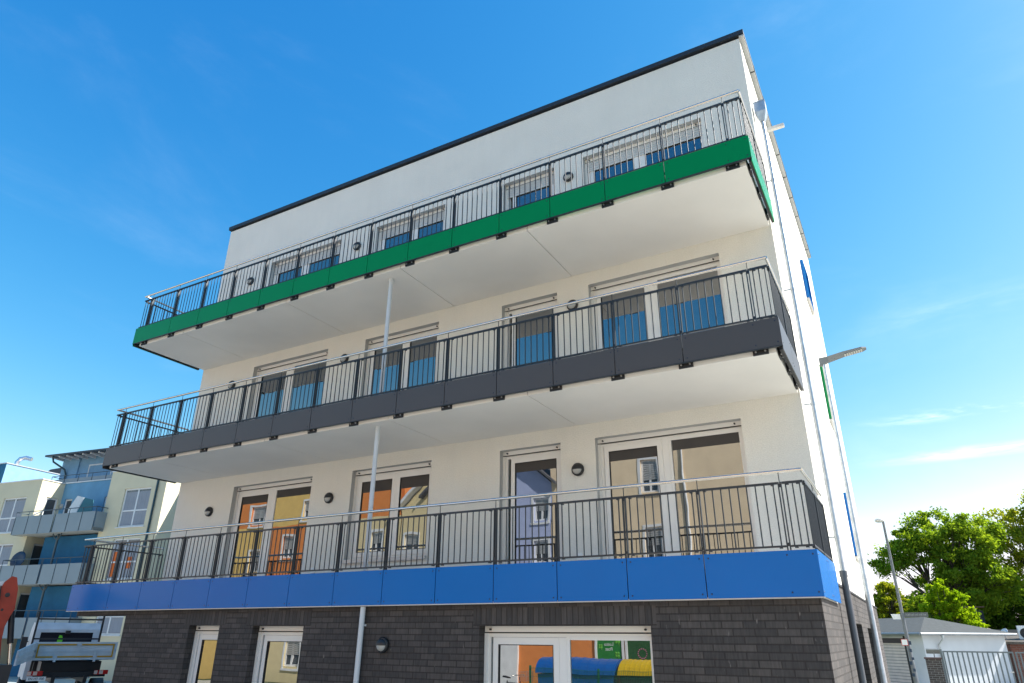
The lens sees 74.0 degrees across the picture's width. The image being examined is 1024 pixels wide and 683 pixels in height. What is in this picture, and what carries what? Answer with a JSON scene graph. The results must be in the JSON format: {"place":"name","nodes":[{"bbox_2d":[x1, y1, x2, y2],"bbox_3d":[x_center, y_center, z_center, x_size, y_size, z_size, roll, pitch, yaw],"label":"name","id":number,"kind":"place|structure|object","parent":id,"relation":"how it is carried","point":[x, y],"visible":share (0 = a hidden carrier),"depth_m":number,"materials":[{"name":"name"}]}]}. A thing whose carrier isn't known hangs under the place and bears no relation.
{"place":"outdoors","nodes":[
{"label":"outdoors","id":0,"kind":"place"},
{"bbox_2d":[0,576,17,682],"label":"loader crane","id":1,"kind":"object","parent":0,"point":[8,591],"visible":1,"depth_m":13.67,"materials":[{"name":"red metal"}]},
{"bbox_2d":[8,676,111,682],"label":"pavement","id":2,"kind":"structure","parent":0,"point":[12,679],"depth_m":33.51,"materials":[{"name":"concrete"}]},
{"bbox_2d":[13,612,117,682],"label":"flatbed truck","id":3,"kind":"object","parent":2,"relation":"on","point":[52,652],"visible":0.99,"depth_m":21.10,"materials":[{"name":"white paint"}]},
{"bbox_2d":[0,448,180,680],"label":"apartment building","id":4,"kind":"structure","parent":2,"relation":"on","point":[51,542],"depth_m":38.50,"materials":[{"name":"grey paint"}]},
{"bbox_2d":[0,543,13,568],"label":"window","id":5,"kind":"structure","parent":4,"relation":"in","point":[5,549],"depth_m":40.39,"materials":[{"name":"grey"}]},
{"bbox_2d":[0,497,26,533],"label":"window","id":6,"kind":"structure","parent":4,"relation":"in","point":[11,506],"depth_m":41.50,"materials":[{"name":"grey"}]},
{"bbox_2d":[10,551,25,565],"bbox_3d":[-28.430,12.899,38.941,0.958,1.691,0.278,-8,-25,20],"label":"satellite dish","id":7,"kind":"object","parent":4,"relation":"on","point":[20,555],"visible":0.84,"depth_m":39.16,"materials":[{"name":"metal"}]},
{"bbox_2d":[15,593,29,617],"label":"window","id":8,"kind":"structure","parent":4,"relation":"in","point":[23,599],"depth_m":39.43,"materials":[{"name":"grey glass"}]},
{"bbox_2d":[29,544,42,564],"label":"window","id":9,"kind":"structure","parent":4,"relation":"in","point":[36,552],"depth_m":40.55,"materials":[{"name":"grey glass"}]},
{"bbox_2d":[43,497,57,514],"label":"window","id":10,"kind":"structure","parent":4,"relation":"in","point":[50,503],"depth_m":41.75,"materials":[{"name":"grey"}]},
{"bbox_2d":[63,499,71,512],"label":"window","id":11,"kind":"structure","parent":4,"relation":"in","point":[68,502],"depth_m":42.14,"materials":[{"name":"grey"}]},
{"bbox_2d":[86,463,111,476],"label":"window","id":12,"kind":"structure","parent":4,"relation":"in","point":[100,463],"depth_m":44.82,"materials":[{"name":"grey"}]},
{"bbox_2d":[96,616,123,635],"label":"window","id":13,"kind":"structure","parent":4,"relation":"in","point":[112,625],"depth_m":35.50,"materials":[{"name":"grey"}]},
{"bbox_2d":[103,538,140,580],"bbox_3d":[-21.098,11.798,36.848,2.120,2.190,0.200,-8,-25,20],"label":"window","id":14,"kind":"structure","parent":4,"relation":"in","point":[125,539],"depth_m":36.90,"materials":[{"name":"grey"}]},
{"bbox_2d":[115,487,151,527],"bbox_3d":[-21.081,9.276,37.943,2.120,2.190,0.200,-8,-25,20],"label":"window","id":15,"kind":"structure","parent":4,"relation":"in","point":[135,504],"depth_m":38.01,"materials":[{"name":"grey"}]},
{"bbox_2d":[66,29,890,682],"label":"apartment building","id":16,"kind":"structure","parent":2,"relation":"on","point":[538,395],"depth_m":11.98,"materials":[{"name":"white paint"}]},
{"bbox_2d":[187,626,218,682],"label":"window","id":17,"kind":"structure","parent":16,"relation":"in","point":[205,639],"depth_m":12.22,"materials":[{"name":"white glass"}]},
{"bbox_2d":[223,478,311,577],"bbox_3d":[-5.339,4.220,14.956,2.470,2.208,0.115,-12,-26,27],"label":"balcony door","id":18,"kind":"structure","parent":16,"relation":"in","point":[287,499],"depth_m":15.05,"materials":[{"name":"white glass"}]},
{"bbox_2d":[252,626,303,682],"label":"window","id":19,"kind":"structure","parent":16,"relation":"in","point":[278,650],"depth_m":11.39,"materials":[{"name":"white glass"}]},
{"bbox_2d":[250,352,327,419],"bbox_3d":[-5.322,1.468,16.151,2.470,2.208,0.115,-12,-26,27],"label":"balcony door","id":20,"kind":"structure","parent":16,"relation":"in","point":[321,356],"depth_m":16.35,"materials":[{"name":"glass"}]},
{"bbox_2d":[273,243,340,283],"bbox_3d":[-5.304,-1.284,17.345,2.470,2.208,0.115,-12,-26,27],"label":"balcony door","id":21,"kind":"structure","parent":16,"relation":"in","point":[338,246],"depth_m":17.65,"materials":[{"name":"white glass"}]},
{"bbox_2d":[340,462,430,563],"bbox_3d":[-2.446,3.398,13.458,2.060,1.858,0.262,-12,-26,27],"label":"window","id":22,"kind":"structure","parent":16,"relation":"in","point":[407,485],"depth_m":13.52,"materials":[{"name":"clear glass"}]},
{"bbox_2d":[364,324,438,395],"bbox_3d":[-2.428,0.646,14.652,2.060,1.858,0.262,-12,-26,27],"label":"window","id":23,"kind":"structure","parent":16,"relation":"in","point":[431,330],"depth_m":14.79,"materials":[{"name":"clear glass"}]},
{"bbox_2d":[378,208,444,250],"bbox_3d":[-2.411,-2.106,15.846,2.060,1.858,0.262,-12,-26,27],"label":"window","id":24,"kind":"structure","parent":16,"relation":"in","point":[402,224],"depth_m":16.13,"materials":[{"name":"white glass"}]},
{"bbox_2d":[506,171,553,209],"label":"balcony door","id":25,"kind":"structure","parent":16,"relation":"in","point":[543,177],"depth_m":14.72,"materials":[{"name":"white glass"}]},
{"bbox_2d":[504,296,557,369],"bbox_3d":[0.399,0.225,13.202,1.240,2.208,0.115,-12,-26,27],"label":"balcony door","id":26,"kind":"structure","parent":16,"relation":"in","point":[551,301],"depth_m":13.40,"materials":[{"name":"glass"}]},
{"bbox_2d":[502,445,562,563],"bbox_3d":[0.382,2.977,12.008,1.240,2.208,0.115,-12,-26,27],"label":"balcony door","id":27,"kind":"structure","parent":16,"relation":"in","point":[533,470],"depth_m":12.08,"materials":[{"name":"clear glass"}]},
{"bbox_2d":[484,626,654,682],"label":"window","id":28,"kind":"structure","parent":16,"relation":"in","point":[614,654],"depth_m":9.01,"materials":[{"name":"clear glass"}]},
{"bbox_2d":[585,122,703,184],"bbox_3d":[2.607,-3.003,13.267,2.460,2.208,0.115,-12,-26,27],"label":"balcony door","id":29,"kind":"structure","parent":16,"relation":"in","point":[695,126],"depth_m":13.54,"materials":[{"name":"white glass"}]},
{"bbox_2d":[591,256,727,352],"bbox_3d":[2.590,-0.251,12.073,2.460,2.208,0.115,-12,-26,27],"label":"balcony door","id":30,"kind":"structure","parent":16,"relation":"in","point":[714,262],"depth_m":12.21,"materials":[{"name":"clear glass"}]},
{"bbox_2d":[598,420,757,558],"bbox_3d":[2.572,2.501,10.879,2.460,2.208,0.115,-12,-26,27],"label":"balcony door","id":31,"kind":"structure","parent":16,"relation":"in","point":[718,449],"depth_m":10.90,"materials":[{"name":"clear glass"}]},
{"bbox_2d":[800,259,814,314],"bbox_3d":[7.332,-1.340,17.087,0.260,1.105,1.030,-12,-26,27],"label":"side window","id":32,"kind":"structure","parent":16,"relation":"in","point":[805,277],"depth_m":16.79,"materials":[{"name":"blue glass"}]},
{"bbox_2d":[819,365,833,429],"bbox_3d":[7.315,1.343,15.923,0.260,1.355,1.030,-12,-26,27],"label":"side window","id":33,"kind":"structure","parent":16,"relation":"in","point":[821,368],"depth_m":15.48,"materials":[{"name":"green glass"}]},
{"bbox_2d":[843,492,857,560],"bbox_3d":[7.298,4.049,14.748,0.260,1.355,1.030,-12,-26,27],"label":"side window","id":34,"kind":"structure","parent":16,"relation":"in","point":[844,493],"depth_m":14.32,"materials":[{"name":"blue glass"}]},
{"bbox_2d":[818,347,886,682],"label":"street lamp","id":35,"kind":"object","parent":2,"relation":"on","point":[823,361],"visible":1,"depth_m":12.28,"materials":[{"name":"metal"}]},
{"bbox_2d":[875,518,928,682],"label":"street lamp","id":36,"kind":"object","parent":2,"relation":"on","point":[906,641],"visible":1,"depth_m":27.71,"materials":[{"name":"grey metal"}]},
{"bbox_2d":[900,595,933,617],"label":"tree","id":37,"kind":"object","parent":2,"relation":"on","point":[914,602],"visible":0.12,"depth_m":44.09,"materials":[{"name":"green plant"}]},
{"bbox_2d":[878,617,1016,682],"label":"garage","id":38,"kind":"structure","parent":2,"relation":"on","point":[926,632],"depth_m":34.06,"materials":[{"name":"concrete"}]},
{"bbox_2d":[917,578,989,627],"bbox_3d":[25.901,16.717,39.641,3.453,5.540,2.246,-12,-26,27],"label":"young tree","id":39,"kind":"object","parent":2,"relation":"on","point":[945,606],"visible":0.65,"depth_m":39.87,"materials":[{"name":"green plant"}]},
{"bbox_2d":[939,649,1023,682],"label":"metal gate","id":40,"kind":"structure","parent":2,"relation":"on","point":[945,664],"depth_m":27.57,"materials":[{"name":"metal"}]},
{"bbox_2d":[963,606,1017,632],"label":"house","id":41,"kind":"structure","parent":2,"relation":"on","point":[981,616],"depth_m":43.38,"materials":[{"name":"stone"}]},
{"bbox_2d":[1004,633,1023,682],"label":"outbuilding","id":42,"kind":"structure","parent":2,"relation":"on","point":[1014,644],"depth_m":34.44,"materials":[{"name":"red brick"}]},
{"bbox_2d":[1016,626,1023,638],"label":"air conditioner","id":43,"kind":"object","parent":42,"relation":"on","point":[1020,630],"visible":0.96,"depth_m":35.05,"materials":[{"name":"white metal"}]},
{"bbox_2d":[67,496,93,512],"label":"privacy screen","id":44,"kind":"object","parent":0,"point":[82,501],"visible":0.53,"depth_m":40.20,"materials":[{"name":"glass"}]},
{"bbox_2d":[0,0,1023,628],"label":"sky","id":45,"kind":"structure","parent":0,"point":[134,134],"materials":[{"name":"blue"}]},
{"bbox_2d":[873,580,910,618],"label":"tree","id":46,"kind":"object","parent":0,"point":[886,605],"visible":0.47,"depth_m":45.90,"materials":[{"name":"green plant"}]},
{"bbox_2d":[924,648,945,682],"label":"brick pier","id":47,"kind":"structure","parent":0,"point":[935,669],"depth_m":28.22,"materials":[{"name":"grey brick"}]},
{"bbox_2d":[866,506,1023,620],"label":"deciduous tree","id":48,"kind":"object","parent":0,"point":[960,561],"visible":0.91,"depth_m":48.78,"materials":[{"name":"green plant"}]},
{"bbox_2d":[903,579,1023,629],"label":"deciduous tree","id":49,"kind":"object","parent":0,"point":[1008,620],"visible":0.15,"depth_m":50.11,"materials":[{"name":"green plant"}]},
{"bbox_2d":[978,489,1023,594],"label":"deciduous tree","id":50,"kind":"object","parent":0,"point":[1016,539],"visible":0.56,"depth_m":50.03,"materials":[{"name":"green plant"}]}
]}

